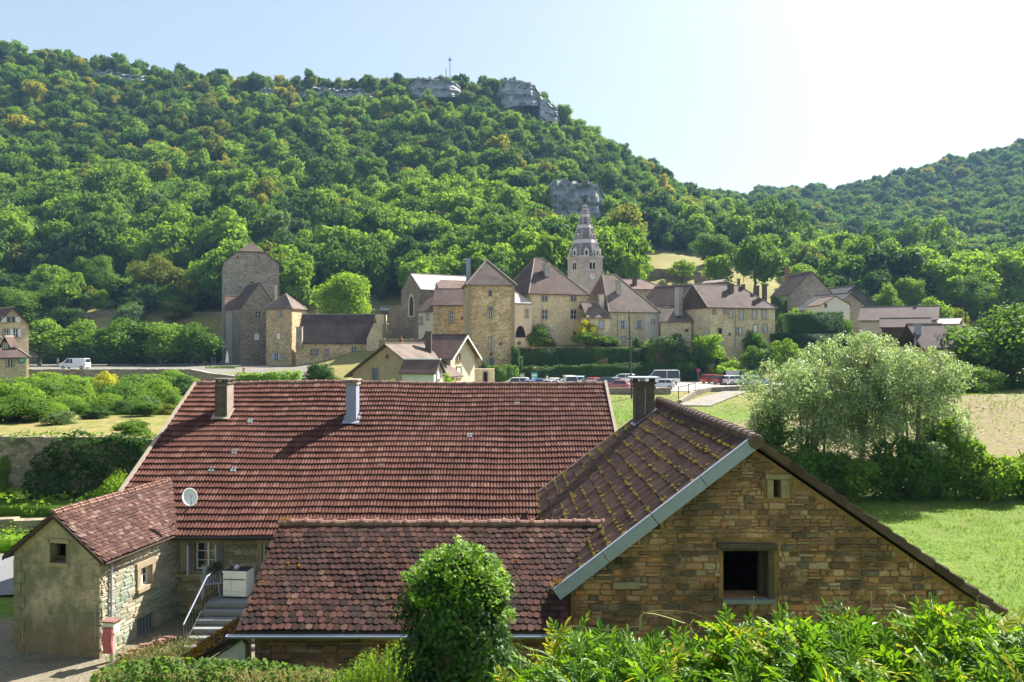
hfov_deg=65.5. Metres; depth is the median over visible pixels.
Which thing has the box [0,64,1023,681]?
ground
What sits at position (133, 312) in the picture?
shrub
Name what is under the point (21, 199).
forest tree
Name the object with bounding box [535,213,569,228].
forest tree
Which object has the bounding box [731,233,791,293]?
forest tree
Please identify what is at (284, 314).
stair turret
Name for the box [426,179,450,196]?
forest tree
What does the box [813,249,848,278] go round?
forest tree
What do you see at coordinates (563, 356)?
ivy
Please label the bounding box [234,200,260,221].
forest tree
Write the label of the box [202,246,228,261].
forest tree
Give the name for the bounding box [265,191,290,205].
forest tree
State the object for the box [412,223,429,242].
forest tree
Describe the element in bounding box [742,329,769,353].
shrub
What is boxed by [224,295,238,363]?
narrow house
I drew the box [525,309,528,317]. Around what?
window
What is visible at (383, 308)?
parked car
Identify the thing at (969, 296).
tree
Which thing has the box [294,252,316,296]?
forest tree
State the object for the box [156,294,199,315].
shrub
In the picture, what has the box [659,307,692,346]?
link shed
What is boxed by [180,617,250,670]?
mossy lean to
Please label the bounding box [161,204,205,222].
forest tree
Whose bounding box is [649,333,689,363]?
shrub
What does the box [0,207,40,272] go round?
tree
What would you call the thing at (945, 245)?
forest tree
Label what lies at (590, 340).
shrub
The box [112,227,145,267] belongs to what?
forest tree
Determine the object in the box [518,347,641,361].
terrace wall
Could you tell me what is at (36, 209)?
forest tree
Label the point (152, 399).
shrub
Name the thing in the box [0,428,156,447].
grass edge
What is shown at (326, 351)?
window
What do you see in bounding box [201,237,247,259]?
forest tree
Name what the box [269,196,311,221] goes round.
forest tree
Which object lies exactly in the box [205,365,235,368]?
hedge
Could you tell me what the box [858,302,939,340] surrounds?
long barn
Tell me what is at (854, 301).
stone barn
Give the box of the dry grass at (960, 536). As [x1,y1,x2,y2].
[851,497,1023,618]
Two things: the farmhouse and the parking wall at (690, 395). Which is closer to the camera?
the farmhouse
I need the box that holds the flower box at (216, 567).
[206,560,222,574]
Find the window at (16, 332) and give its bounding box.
[10,328,20,337]
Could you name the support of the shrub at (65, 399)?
on the ground at (22, 666)
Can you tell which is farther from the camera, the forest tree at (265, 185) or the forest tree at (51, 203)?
the forest tree at (265, 185)
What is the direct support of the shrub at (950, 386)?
on the ground at (22, 666)
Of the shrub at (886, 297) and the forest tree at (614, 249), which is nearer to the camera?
the shrub at (886, 297)
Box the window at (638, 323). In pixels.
[635,320,642,328]
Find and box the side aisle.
[388,305,400,337]
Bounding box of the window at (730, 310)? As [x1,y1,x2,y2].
[729,309,732,317]
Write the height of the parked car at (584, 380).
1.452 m
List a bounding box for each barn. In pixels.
[536,376,1007,681]
[798,292,867,345]
[828,285,878,306]
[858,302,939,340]
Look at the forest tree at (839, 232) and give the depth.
295.15 m
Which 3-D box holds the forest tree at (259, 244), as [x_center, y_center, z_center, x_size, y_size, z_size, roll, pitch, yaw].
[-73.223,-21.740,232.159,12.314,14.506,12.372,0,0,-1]
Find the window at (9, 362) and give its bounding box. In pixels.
[6,359,14,366]
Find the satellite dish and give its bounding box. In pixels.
[181,488,197,515]
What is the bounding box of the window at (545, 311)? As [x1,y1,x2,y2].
[541,309,547,318]
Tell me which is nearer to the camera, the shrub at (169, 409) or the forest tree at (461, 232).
the shrub at (169, 409)
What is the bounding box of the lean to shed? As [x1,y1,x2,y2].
[879,317,931,346]
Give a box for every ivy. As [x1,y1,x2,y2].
[20,427,151,498]
[37,338,221,363]
[511,344,519,376]
[517,346,592,365]
[520,356,523,376]
[591,347,609,362]
[608,345,647,362]
[770,331,852,363]
[771,294,787,322]
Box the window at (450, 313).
[448,311,453,322]
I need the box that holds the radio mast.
[448,57,451,79]
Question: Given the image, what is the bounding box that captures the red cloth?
[102,627,112,653]
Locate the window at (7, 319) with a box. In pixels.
[1,316,20,322]
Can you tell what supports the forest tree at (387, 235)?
on the ground at (22, 666)
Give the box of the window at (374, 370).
[371,367,378,380]
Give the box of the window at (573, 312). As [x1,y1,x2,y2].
[570,309,576,318]
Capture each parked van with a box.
[59,358,90,368]
[560,375,577,381]
[645,370,679,384]
[724,370,745,374]
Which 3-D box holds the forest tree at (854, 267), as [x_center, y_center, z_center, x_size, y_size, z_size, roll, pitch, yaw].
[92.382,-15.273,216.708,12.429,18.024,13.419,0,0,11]
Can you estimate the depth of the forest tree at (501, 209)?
269.51 m
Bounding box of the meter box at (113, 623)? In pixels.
[100,617,122,661]
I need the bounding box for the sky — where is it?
[0,0,1023,193]
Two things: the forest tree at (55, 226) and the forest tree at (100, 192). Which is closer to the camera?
the forest tree at (55, 226)
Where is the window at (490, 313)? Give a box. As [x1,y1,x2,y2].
[488,311,492,317]
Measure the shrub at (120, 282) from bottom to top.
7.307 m
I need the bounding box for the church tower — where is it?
[566,201,603,297]
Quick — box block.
[432,288,462,333]
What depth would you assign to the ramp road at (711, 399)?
103.33 m
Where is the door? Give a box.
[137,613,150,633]
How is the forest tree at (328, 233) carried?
on the ground at (22, 666)
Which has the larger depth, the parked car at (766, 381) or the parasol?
the parasol
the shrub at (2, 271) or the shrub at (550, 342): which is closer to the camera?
the shrub at (550, 342)
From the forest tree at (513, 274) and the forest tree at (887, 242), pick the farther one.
the forest tree at (887, 242)
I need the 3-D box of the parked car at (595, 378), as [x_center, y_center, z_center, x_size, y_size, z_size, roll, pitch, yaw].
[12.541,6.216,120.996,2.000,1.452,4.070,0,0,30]
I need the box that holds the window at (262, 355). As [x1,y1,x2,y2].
[260,353,265,358]
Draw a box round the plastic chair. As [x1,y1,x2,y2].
[200,565,220,599]
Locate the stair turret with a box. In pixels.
[264,293,306,365]
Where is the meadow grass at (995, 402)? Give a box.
[610,375,1023,473]
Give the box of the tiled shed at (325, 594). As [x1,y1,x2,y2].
[225,518,604,680]
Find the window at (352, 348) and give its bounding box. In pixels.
[350,346,356,352]
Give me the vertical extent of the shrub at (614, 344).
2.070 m
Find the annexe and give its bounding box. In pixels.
[2,478,180,658]
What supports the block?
on the ground at (22, 666)
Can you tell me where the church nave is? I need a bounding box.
[401,273,470,338]
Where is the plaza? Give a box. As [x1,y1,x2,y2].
[29,362,315,375]
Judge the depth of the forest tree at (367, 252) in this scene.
221.46 m
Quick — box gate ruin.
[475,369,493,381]
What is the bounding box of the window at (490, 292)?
[488,290,492,296]
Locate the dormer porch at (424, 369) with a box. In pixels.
[398,358,445,381]
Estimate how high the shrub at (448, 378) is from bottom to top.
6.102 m
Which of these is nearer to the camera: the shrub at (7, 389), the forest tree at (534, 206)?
the shrub at (7, 389)
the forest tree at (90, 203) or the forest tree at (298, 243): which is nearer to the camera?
the forest tree at (298, 243)
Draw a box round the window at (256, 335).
[253,333,259,340]
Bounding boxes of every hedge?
[0,520,28,550]
[89,656,345,681]
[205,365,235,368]
[234,369,302,380]
[486,364,519,381]
[523,361,707,381]
[716,365,758,374]
[782,311,843,338]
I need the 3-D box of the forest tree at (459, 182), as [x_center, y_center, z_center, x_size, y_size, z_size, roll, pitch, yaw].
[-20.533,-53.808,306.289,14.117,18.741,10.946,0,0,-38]
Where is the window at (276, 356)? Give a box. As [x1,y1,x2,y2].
[272,353,280,359]
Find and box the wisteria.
[488,587,1023,681]
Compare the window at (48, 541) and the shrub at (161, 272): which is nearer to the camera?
the window at (48, 541)
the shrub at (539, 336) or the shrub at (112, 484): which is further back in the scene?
the shrub at (539, 336)
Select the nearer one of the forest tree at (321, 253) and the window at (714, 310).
the window at (714, 310)
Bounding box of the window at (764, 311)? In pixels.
[762,309,766,318]
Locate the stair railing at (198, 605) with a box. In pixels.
[183,572,221,644]
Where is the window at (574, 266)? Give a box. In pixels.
[572,260,576,270]
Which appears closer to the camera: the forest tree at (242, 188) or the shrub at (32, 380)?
the shrub at (32, 380)
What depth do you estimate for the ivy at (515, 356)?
133.33 m
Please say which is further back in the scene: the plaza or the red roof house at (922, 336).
the plaza
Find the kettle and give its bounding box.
[233,562,241,569]
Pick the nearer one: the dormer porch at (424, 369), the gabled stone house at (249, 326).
the dormer porch at (424, 369)
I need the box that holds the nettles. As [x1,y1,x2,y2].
[0,485,105,517]
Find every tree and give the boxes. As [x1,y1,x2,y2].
[0,179,21,200]
[0,203,44,233]
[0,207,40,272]
[0,231,19,274]
[1,191,48,208]
[23,204,43,220]
[29,318,77,364]
[32,198,62,220]
[38,176,93,203]
[41,218,75,249]
[43,190,95,210]
[44,201,74,223]
[48,319,97,357]
[58,207,89,229]
[59,375,95,402]
[65,221,111,261]
[68,201,82,208]
[69,207,90,226]
[74,214,94,232]
[77,193,104,212]
[79,211,105,225]
[79,323,129,365]
[82,254,118,292]
[83,229,114,258]
[84,168,102,191]
[86,165,125,191]
[88,199,136,222]
[90,289,109,310]
[91,183,107,194]
[91,189,135,212]
[91,210,129,241]
[103,179,126,196]
[103,317,159,364]
[106,218,137,246]
[111,167,156,198]
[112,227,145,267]
[120,203,136,218]
[122,213,158,234]
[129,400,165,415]
[134,230,152,250]
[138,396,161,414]
[143,321,185,365]
[145,221,191,269]
[147,181,169,197]
[151,211,195,227]
[159,199,178,214]
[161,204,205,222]
[167,208,192,242]
[172,179,207,198]
[174,322,224,365]
[176,191,199,204]
[181,259,217,300]
[183,226,195,250]
[186,195,219,222]
[190,206,254,251]
[190,215,210,234]
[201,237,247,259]
[202,242,242,288]
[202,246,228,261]
[206,184,240,214]
[213,241,249,273]
[218,196,256,214]
[220,232,251,246]
[225,245,273,258]
[229,181,251,194]
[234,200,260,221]
[246,207,264,219]
[247,214,265,239]
[247,218,290,236]
[248,175,283,199]
[248,203,291,224]
[249,205,262,218]
[250,242,273,252]
[262,241,287,260]
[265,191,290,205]
[265,229,295,246]
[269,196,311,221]
[270,244,301,259]
[274,238,315,258]
[288,206,313,224]
[292,229,313,243]
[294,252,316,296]
[299,202,316,221]
[302,252,326,286]
[306,187,335,212]
[307,242,326,247]
[309,269,374,313]
[310,232,319,244]
[311,236,349,266]
[312,225,361,245]
[319,199,347,226]
[321,248,368,286]
[324,238,348,249]
[332,203,377,231]
[342,201,362,208]
[342,208,375,235]
[343,230,373,250]
[353,240,391,294]
[356,234,395,265]
[360,204,391,232]
[363,252,393,300]
[374,228,395,245]
[375,182,406,203]
[375,201,401,218]
[377,251,397,293]
[385,212,413,223]
[385,214,411,237]
[388,198,400,209]
[388,235,432,278]
[389,235,401,285]
[392,207,428,237]
[392,243,407,277]
[393,247,422,294]
[395,193,429,212]
[401,176,430,199]
[406,176,434,188]
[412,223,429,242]
[418,240,446,258]
[419,218,452,241]
[420,189,446,212]
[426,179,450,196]
[427,253,451,267]
[432,191,483,216]
[436,231,472,251]
[437,254,464,275]
[438,219,452,230]
[440,227,473,246]
[443,206,470,225]
[444,175,470,192]
[447,185,466,193]
[447,244,459,259]
[453,240,493,261]
[467,211,522,244]
[469,177,509,197]
[475,203,511,221]
[481,232,511,247]
[485,251,516,274]
[490,184,527,208]
[491,242,525,270]
[496,210,524,222]
[501,187,530,199]
[505,267,515,279]
[509,229,538,257]
[511,212,542,233]
[514,233,539,265]
[518,202,555,215]
[519,209,539,216]
[520,232,572,274]
[531,248,560,266]
[532,220,571,239]
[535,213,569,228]
[555,225,573,241]
[564,212,599,230]
[571,220,596,233]
[594,228,614,273]
[595,219,607,228]
[595,230,627,278]
[603,226,615,236]
[604,201,649,235]
[607,226,626,236]
[614,222,653,261]
[616,251,646,279]
[632,255,653,277]
[666,259,696,282]
[686,232,736,263]
[704,202,717,215]
[722,214,754,258]
[727,233,754,255]
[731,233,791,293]
[733,202,765,221]
[735,349,881,459]
[752,195,786,228]
[752,216,779,238]
[766,225,792,244]
[767,245,780,270]
[774,199,810,230]
[781,263,820,280]
[785,241,820,265]
[786,221,817,241]
[793,329,934,489]
[810,237,834,250]
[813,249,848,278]
[816,234,840,250]
[822,263,846,279]
[830,233,864,252]
[832,230,857,243]
[832,252,872,283]
[838,342,977,496]
[840,234,875,257]
[841,239,852,251]
[858,243,907,276]
[860,221,904,247]
[879,238,903,249]
[881,218,928,248]
[895,275,926,305]
[902,239,939,252]
[905,245,933,254]
[907,246,947,260]
[915,256,965,307]
[916,214,960,247]
[931,239,953,253]
[936,274,978,310]
[938,247,954,259]
[943,272,997,320]
[947,246,972,254]
[949,249,982,264]
[949,251,996,271]
[952,265,991,318]
[953,243,970,251]
[962,265,1010,318]
[967,244,990,253]
[971,262,993,316]
[979,250,1013,315]
[980,242,1019,255]
[982,247,1008,259]
[983,270,1003,318]
[998,256,1023,286]
[1013,243,1023,250]
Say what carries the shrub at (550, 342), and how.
on the ground at (22, 666)
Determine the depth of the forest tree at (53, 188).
279.86 m
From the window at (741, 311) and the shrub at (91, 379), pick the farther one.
the window at (741, 311)
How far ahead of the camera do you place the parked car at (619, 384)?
111.58 m
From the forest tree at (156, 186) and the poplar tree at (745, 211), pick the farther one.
the poplar tree at (745, 211)
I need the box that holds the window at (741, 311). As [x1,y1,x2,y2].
[739,309,743,318]
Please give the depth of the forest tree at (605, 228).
235.16 m
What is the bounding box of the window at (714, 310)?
[712,308,716,314]
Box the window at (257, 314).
[254,311,261,317]
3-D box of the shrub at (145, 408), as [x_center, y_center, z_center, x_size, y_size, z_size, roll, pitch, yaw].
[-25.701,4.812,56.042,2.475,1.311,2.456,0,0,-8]
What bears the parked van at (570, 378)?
on the car park
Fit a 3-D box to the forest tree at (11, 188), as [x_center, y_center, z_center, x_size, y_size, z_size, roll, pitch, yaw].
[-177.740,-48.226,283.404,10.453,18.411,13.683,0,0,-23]
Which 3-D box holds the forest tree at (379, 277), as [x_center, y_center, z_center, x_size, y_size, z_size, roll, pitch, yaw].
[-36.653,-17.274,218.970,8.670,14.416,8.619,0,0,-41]
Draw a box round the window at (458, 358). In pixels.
[456,354,460,361]
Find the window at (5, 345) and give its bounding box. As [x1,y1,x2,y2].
[2,342,8,348]
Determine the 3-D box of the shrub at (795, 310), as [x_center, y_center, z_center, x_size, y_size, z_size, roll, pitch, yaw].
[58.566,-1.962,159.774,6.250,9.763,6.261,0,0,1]
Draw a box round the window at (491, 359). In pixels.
[489,357,493,367]
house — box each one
[0,306,34,376]
[220,243,280,361]
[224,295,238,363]
[232,282,276,364]
[296,314,388,365]
[419,331,481,381]
[461,258,516,368]
[513,258,589,345]
[587,274,660,344]
[622,276,665,307]
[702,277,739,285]
[769,267,831,312]
[806,295,851,320]
[892,323,957,390]
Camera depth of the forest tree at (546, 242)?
207.65 m
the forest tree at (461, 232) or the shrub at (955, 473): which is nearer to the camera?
the shrub at (955, 473)
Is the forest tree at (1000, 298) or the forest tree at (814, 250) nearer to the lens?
the forest tree at (1000, 298)
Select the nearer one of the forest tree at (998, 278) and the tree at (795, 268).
the forest tree at (998, 278)
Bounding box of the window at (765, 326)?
[763,324,767,332]
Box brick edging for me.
[117,635,176,659]
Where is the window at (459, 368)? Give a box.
[456,366,461,377]
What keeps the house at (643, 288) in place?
on the ground at (22, 666)
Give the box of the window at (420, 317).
[419,316,422,324]
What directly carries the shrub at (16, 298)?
on the ground at (22, 666)
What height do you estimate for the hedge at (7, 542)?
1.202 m
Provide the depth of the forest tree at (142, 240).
242.00 m
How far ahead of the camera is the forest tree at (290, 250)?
217.43 m
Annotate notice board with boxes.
[530,371,538,378]
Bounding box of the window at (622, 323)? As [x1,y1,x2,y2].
[619,320,626,328]
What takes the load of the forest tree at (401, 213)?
on the ground at (22, 666)
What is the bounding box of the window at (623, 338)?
[621,336,625,342]
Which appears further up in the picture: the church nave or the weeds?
the church nave
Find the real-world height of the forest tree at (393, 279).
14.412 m
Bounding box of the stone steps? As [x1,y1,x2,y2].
[182,588,254,650]
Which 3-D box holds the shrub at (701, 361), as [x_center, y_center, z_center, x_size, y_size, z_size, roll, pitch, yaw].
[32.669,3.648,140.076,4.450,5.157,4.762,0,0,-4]
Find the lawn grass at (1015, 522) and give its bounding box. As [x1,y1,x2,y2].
[850,496,1023,632]
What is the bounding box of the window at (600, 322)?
[598,320,603,328]
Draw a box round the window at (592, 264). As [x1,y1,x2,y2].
[588,259,595,269]
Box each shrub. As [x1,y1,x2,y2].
[0,269,10,275]
[0,287,64,319]
[0,376,21,386]
[0,380,50,400]
[0,393,57,422]
[0,454,13,498]
[1,298,48,325]
[11,376,47,382]
[20,376,44,386]
[21,375,83,401]
[27,311,48,321]
[33,371,61,377]
[35,403,69,418]
[39,410,80,424]
[45,306,85,328]
[46,285,78,308]
[47,394,85,404]
[60,312,84,324]
[63,400,92,414]
[69,300,80,306]
[77,406,115,418]
[81,376,96,394]
[84,401,100,409]
[87,381,158,401]
[87,393,122,408]
[91,469,126,497]
[93,370,119,396]
[103,277,136,300]
[104,399,147,414]
[108,418,150,435]
[109,302,147,331]
[113,294,158,310]
[117,373,149,390]
[117,380,147,390]
[122,298,151,308]
[123,283,158,310]
[123,394,149,401]
[125,253,185,289]
[142,373,158,382]
[142,377,182,414]
[143,374,196,387]
[152,403,176,414]
[155,393,180,412]
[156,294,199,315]
[158,369,187,379]
[160,300,193,320]
[167,374,193,396]
[196,295,217,309]
[302,361,341,379]
[330,638,415,681]
[444,373,453,381]
[477,361,487,368]
[525,323,551,346]
[544,337,556,346]
[570,332,607,346]
[575,319,597,346]
[599,335,620,346]
[602,338,618,346]
[631,337,643,346]
[642,336,655,363]
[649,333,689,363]
[674,355,698,377]
[687,347,710,371]
[690,333,725,368]
[706,367,715,373]
[713,351,730,367]
[714,357,747,369]
[740,346,775,374]
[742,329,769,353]
[749,401,810,460]
[768,338,804,376]
[775,314,783,331]
[784,442,847,491]
[787,307,812,313]
[823,450,893,501]
[842,318,854,343]
[865,435,940,502]
[872,282,903,305]
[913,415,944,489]
[918,296,958,317]
[920,417,992,500]
[939,300,1023,389]
[939,373,959,394]
[948,316,1003,369]
[951,307,969,327]
[957,365,1005,393]
[964,453,1023,500]
[1007,450,1023,498]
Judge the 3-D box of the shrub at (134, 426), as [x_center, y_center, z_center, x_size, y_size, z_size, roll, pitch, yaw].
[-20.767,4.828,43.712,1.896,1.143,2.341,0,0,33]
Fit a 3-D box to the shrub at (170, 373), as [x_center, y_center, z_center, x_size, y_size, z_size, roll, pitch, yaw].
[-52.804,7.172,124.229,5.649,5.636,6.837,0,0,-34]
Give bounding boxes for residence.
[683,283,777,366]
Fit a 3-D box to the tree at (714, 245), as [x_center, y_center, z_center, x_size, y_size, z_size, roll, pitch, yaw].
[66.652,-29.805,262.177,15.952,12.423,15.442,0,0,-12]
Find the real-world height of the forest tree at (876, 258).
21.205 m
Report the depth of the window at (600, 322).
149.75 m
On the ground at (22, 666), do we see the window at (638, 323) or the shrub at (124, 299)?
the shrub at (124, 299)
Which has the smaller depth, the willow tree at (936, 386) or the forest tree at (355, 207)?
the willow tree at (936, 386)
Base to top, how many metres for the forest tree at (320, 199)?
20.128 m
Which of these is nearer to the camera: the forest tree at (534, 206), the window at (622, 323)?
the window at (622, 323)
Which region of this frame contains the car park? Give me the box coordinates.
[656,381,779,390]
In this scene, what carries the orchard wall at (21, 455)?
on the ground at (22, 666)
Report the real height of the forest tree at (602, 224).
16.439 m
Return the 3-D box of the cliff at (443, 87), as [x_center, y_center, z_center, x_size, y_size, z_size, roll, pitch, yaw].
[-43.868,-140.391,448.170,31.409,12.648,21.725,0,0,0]
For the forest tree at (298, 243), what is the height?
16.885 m
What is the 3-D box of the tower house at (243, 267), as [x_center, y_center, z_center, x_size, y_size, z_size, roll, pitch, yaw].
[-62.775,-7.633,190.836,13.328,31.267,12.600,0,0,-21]
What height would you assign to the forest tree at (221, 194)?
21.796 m
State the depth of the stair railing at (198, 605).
23.13 m
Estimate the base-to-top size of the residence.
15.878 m
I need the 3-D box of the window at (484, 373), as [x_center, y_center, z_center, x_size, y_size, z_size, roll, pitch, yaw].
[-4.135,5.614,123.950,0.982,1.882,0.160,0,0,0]
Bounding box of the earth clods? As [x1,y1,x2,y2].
[616,394,1023,469]
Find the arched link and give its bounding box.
[515,291,532,346]
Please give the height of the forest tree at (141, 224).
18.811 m
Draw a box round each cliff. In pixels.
[91,69,147,82]
[257,87,286,97]
[299,86,373,99]
[408,77,461,96]
[498,79,541,105]
[536,96,560,120]
[546,178,605,217]
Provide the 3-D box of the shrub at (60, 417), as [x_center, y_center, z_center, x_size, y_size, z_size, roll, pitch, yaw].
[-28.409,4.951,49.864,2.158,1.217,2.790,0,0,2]
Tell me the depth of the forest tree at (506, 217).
259.11 m
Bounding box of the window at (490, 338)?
[488,336,492,349]
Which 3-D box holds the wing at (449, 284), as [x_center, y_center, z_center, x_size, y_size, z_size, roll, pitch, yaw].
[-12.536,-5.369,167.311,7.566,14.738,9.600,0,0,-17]
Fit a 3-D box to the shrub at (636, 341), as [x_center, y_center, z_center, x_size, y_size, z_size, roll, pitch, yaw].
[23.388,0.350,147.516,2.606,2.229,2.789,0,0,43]
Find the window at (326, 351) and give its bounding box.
[324,349,329,355]
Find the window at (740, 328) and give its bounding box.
[738,327,742,334]
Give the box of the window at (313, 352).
[310,349,318,355]
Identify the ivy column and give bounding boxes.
[387,534,526,681]
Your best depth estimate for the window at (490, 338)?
134.57 m
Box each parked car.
[380,306,387,311]
[506,377,528,381]
[524,379,536,381]
[534,378,545,381]
[542,379,556,381]
[578,379,594,381]
[586,377,599,380]
[596,377,620,382]
[608,380,632,387]
[615,374,634,379]
[655,379,675,388]
[700,374,716,383]
[711,375,736,384]
[722,375,745,384]
[744,375,769,383]
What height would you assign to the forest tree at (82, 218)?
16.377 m
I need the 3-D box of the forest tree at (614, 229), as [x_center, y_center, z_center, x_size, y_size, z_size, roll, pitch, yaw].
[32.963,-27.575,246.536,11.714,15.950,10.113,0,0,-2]
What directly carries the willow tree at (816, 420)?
on the ground at (22, 666)
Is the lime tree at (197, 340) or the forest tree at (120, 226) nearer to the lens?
the lime tree at (197, 340)
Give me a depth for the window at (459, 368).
103.96 m
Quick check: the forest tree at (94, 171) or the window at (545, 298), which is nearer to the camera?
the window at (545, 298)
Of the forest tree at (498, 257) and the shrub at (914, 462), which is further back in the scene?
the forest tree at (498, 257)
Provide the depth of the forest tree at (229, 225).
240.56 m
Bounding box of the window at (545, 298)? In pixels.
[541,296,548,301]
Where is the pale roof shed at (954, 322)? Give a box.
[934,317,964,335]
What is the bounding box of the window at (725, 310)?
[723,308,727,314]
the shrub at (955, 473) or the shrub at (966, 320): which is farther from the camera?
the shrub at (966, 320)
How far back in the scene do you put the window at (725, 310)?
146.18 m
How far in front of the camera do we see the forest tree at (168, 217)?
251.88 m
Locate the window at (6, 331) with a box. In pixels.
[3,328,9,337]
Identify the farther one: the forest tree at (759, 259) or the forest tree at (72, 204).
the forest tree at (72, 204)
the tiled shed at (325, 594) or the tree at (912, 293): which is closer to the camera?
the tiled shed at (325, 594)
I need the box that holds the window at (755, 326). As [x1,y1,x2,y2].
[753,324,757,332]
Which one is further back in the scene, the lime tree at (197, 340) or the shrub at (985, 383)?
the lime tree at (197, 340)
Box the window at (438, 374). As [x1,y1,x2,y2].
[436,368,441,379]
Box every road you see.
[0,554,13,594]
[680,391,748,405]
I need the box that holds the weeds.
[103,631,204,666]
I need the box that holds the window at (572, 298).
[570,296,576,301]
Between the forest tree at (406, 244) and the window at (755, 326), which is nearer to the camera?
the window at (755, 326)
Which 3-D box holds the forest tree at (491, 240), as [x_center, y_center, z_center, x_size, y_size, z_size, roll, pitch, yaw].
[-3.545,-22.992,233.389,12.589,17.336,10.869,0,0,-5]
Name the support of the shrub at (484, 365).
on the ground at (22, 666)
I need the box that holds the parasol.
[225,351,228,362]
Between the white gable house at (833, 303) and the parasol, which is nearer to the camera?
the parasol
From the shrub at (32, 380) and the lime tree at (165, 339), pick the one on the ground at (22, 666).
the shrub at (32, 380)
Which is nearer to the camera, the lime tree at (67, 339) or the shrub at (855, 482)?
the shrub at (855, 482)
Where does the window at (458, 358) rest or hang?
in the steep gable house at (459, 353)
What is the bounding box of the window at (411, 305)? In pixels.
[408,294,414,316]
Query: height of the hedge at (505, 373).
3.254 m
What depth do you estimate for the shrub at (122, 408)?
59.40 m
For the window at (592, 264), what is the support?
in the church tower
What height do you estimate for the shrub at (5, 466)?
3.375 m
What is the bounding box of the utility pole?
[626,311,633,398]
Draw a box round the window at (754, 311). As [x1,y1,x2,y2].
[752,309,756,318]
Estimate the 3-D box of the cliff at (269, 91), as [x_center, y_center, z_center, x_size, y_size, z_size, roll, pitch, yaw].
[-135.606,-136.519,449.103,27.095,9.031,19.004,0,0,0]
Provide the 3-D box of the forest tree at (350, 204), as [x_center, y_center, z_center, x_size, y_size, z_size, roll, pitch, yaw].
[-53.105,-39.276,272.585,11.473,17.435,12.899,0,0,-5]
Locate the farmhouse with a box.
[118,378,616,612]
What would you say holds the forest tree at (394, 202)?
on the ground at (22, 666)
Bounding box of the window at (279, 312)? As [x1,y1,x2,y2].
[277,310,281,316]
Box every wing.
[416,294,433,338]
[436,280,465,287]
[579,294,612,346]
[645,282,728,335]
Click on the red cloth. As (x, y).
(107, 641)
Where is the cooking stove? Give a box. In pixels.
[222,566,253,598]
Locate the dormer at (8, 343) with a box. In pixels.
[0,336,18,349]
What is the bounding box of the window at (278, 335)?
[275,333,280,339]
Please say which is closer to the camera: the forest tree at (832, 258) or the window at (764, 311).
the window at (764, 311)
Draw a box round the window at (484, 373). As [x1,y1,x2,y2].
[482,371,487,381]
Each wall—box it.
[0,435,153,490]
[0,516,44,534]
[29,346,222,363]
[29,369,304,381]
[83,311,119,318]
[190,312,221,314]
[379,338,420,346]
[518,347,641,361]
[609,388,670,393]
[645,268,693,280]
[678,384,798,402]
[694,271,710,283]
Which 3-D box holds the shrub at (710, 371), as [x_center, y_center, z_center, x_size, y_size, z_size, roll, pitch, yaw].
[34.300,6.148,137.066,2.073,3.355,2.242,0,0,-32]
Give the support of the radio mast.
on the cliff at (443, 87)
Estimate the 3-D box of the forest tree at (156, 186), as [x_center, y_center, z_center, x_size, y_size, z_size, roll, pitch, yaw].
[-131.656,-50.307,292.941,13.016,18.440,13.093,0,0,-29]
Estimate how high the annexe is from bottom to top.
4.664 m
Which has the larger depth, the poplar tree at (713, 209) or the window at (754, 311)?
the poplar tree at (713, 209)
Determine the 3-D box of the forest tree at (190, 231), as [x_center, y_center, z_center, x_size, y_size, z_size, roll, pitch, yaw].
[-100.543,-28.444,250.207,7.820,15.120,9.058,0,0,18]
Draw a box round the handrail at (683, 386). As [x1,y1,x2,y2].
[678,383,694,399]
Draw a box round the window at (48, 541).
[45,538,69,567]
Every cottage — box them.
[0,336,30,382]
[344,336,462,381]

